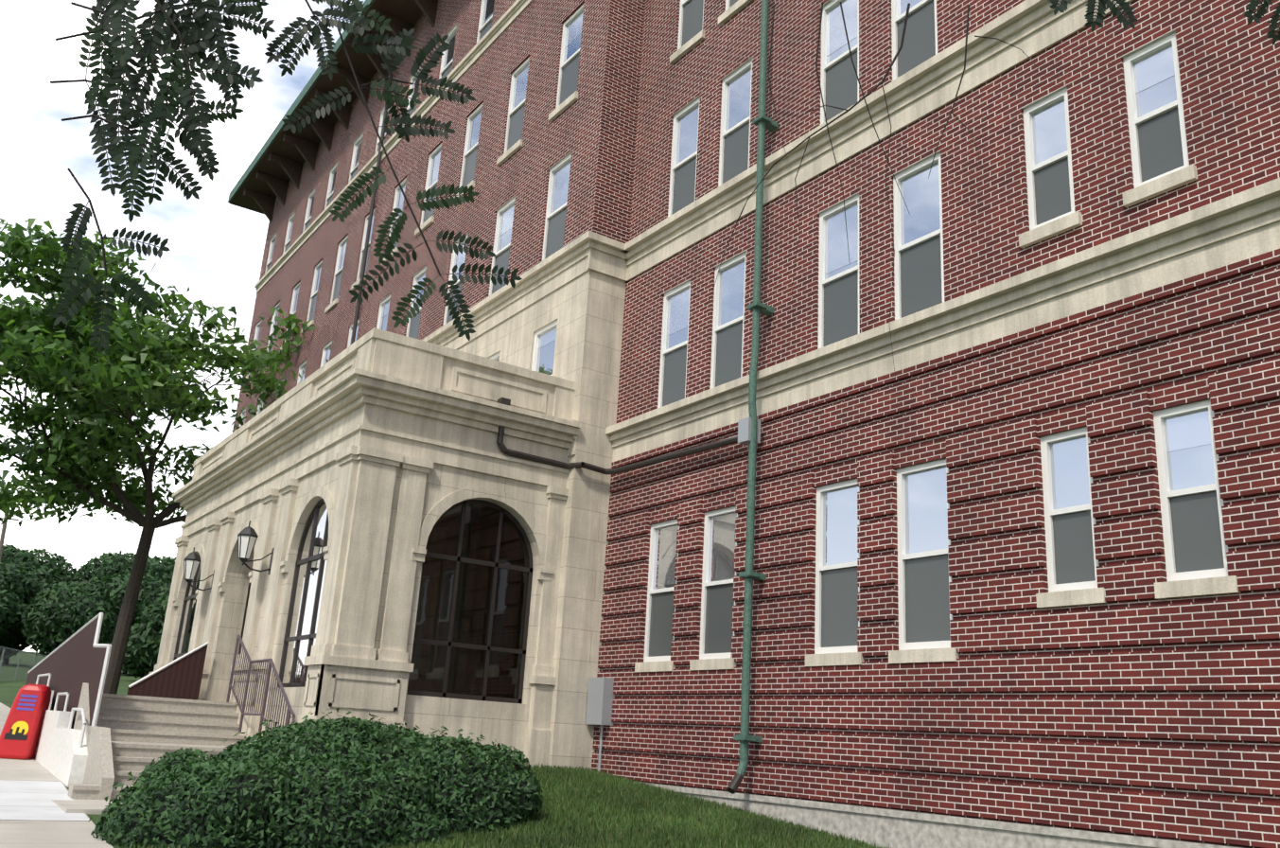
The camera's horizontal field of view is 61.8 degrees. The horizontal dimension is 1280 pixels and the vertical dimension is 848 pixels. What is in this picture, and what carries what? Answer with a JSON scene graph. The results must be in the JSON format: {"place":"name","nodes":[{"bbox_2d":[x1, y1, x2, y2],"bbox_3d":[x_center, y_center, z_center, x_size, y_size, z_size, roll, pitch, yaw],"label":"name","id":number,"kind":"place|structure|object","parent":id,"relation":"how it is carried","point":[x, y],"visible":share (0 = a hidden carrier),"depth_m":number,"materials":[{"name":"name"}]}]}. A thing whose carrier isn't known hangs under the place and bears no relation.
{"place":"outdoors","nodes":[
{"label":"outdoors","id":0,"kind":"place"},
{"bbox_2d":[0,701,113,847],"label":"sidewalk","id":1,"kind":"structure","parent":0,"point":[32,815],"depth_m":11.82,"materials":[{"name":"white concrete"}]},
{"bbox_2d":[0,683,51,758],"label":"newspaper box","id":2,"kind":"object","parent":1,"relation":"on","point":[20,734],"visible":0.94,"depth_m":17.78,"materials":[{"name":"red plastic"}]},
{"bbox_2d":[34,672,87,787],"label":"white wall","id":3,"kind":"structure","parent":1,"relation":"on","point":[61,753],"depth_m":15.97,"materials":[{"name":"paint"}]},
{"bbox_2d":[51,682,259,814],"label":"stairs","id":4,"kind":"structure","parent":1,"relation":"on","point":[128,733],"depth_m":16.08,"materials":[{"name":"concrete"}]},
{"bbox_2d":[25,612,208,728],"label":"guard panels","id":5,"kind":"object","parent":4,"relation":"on","point":[73,662],"visible":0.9,"depth_m":19.16,"materials":[{"name":"brown"}]},
{"bbox_2d":[226,633,295,735],"bbox_3d":[-5.761,4.234,16.157,0.044,2.260,3.672,14,-20,-32],"label":"picket railing","id":6,"kind":"object","parent":4,"relation":"on","point":[266,686],"visible":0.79,"depth_m":16.39,"materials":[{"name":"grey metal"}]},
{"bbox_2d":[0,0,365,651],"label":"sky","id":7,"kind":"structure","parent":0,"point":[217,246],"materials":[{"name":"white"}]},
{"bbox_2d":[0,650,560,847],"bbox_3d":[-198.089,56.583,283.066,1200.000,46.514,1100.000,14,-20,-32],"label":"ground","id":8,"kind":"structure","parent":0,"point":[9,689],"depth_m":55.51,"materials":[{"name":"green plant"}]},
{"bbox_2d":[0,510,46,681],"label":"fence","id":9,"kind":"object","parent":8,"relation":"on","point":[3,534],"visible":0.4,"depth_m":57.38,"materials":[{"name":"silver metal"}]},
{"bbox_2d":[0,543,175,678],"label":"trees","id":10,"kind":"object","parent":8,"relation":"on","point":[48,604],"visible":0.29,"depth_m":91.61,"materials":[{"name":"green plant"}]},
{"bbox_2d":[0,218,315,694],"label":"locust tree","id":11,"kind":"object","parent":8,"relation":"on","point":[71,368],"visible":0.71,"depth_m":28.57,"materials":[{"name":"green plant"}]},
{"bbox_2d":[88,707,543,847],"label":"shrub","id":12,"kind":"object","parent":8,"relation":"on","point":[344,781],"visible":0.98,"depth_m":10.76,"materials":[{"name":"green plant"}]},
{"bbox_2d":[148,327,581,768],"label":"portico","id":13,"kind":"structure","parent":8,"relation":"on","point":[391,501],"depth_m":16.57,"materials":[{"name":"stone"}]},
{"bbox_2d":[183,520,274,593],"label":"wall lanterns","id":14,"kind":"object","parent":13,"relation":"on","point":[247,536],"visible":0.96,"depth_m":18.10,"materials":[{"name":"black metal"}]},
{"bbox_2d":[227,0,1279,847],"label":"building","id":15,"kind":"structure","parent":8,"relation":"on","point":[1017,543],"depth_m":12.95,"materials":[{"name":"brick"}]},
{"bbox_2d":[350,0,778,793],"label":"pipes","id":16,"kind":"object","parent":15,"relation":"attached to","point":[601,694],"visible":0.79,"depth_m":15.36,"materials":[{"name":"green metal"}]},
{"bbox_2d":[132,763,896,847],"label":"grass","id":17,"kind":"structure","parent":0,"point":[597,808],"depth_m":11.85,"materials":[{"name":"green plant"}]},
{"bbox_2d":[50,0,1279,392],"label":"overhanging branches","id":18,"kind":"object","parent":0,"point":[192,40],"visible":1,"depth_m":2.80,"materials":[{"name":"green plant"}]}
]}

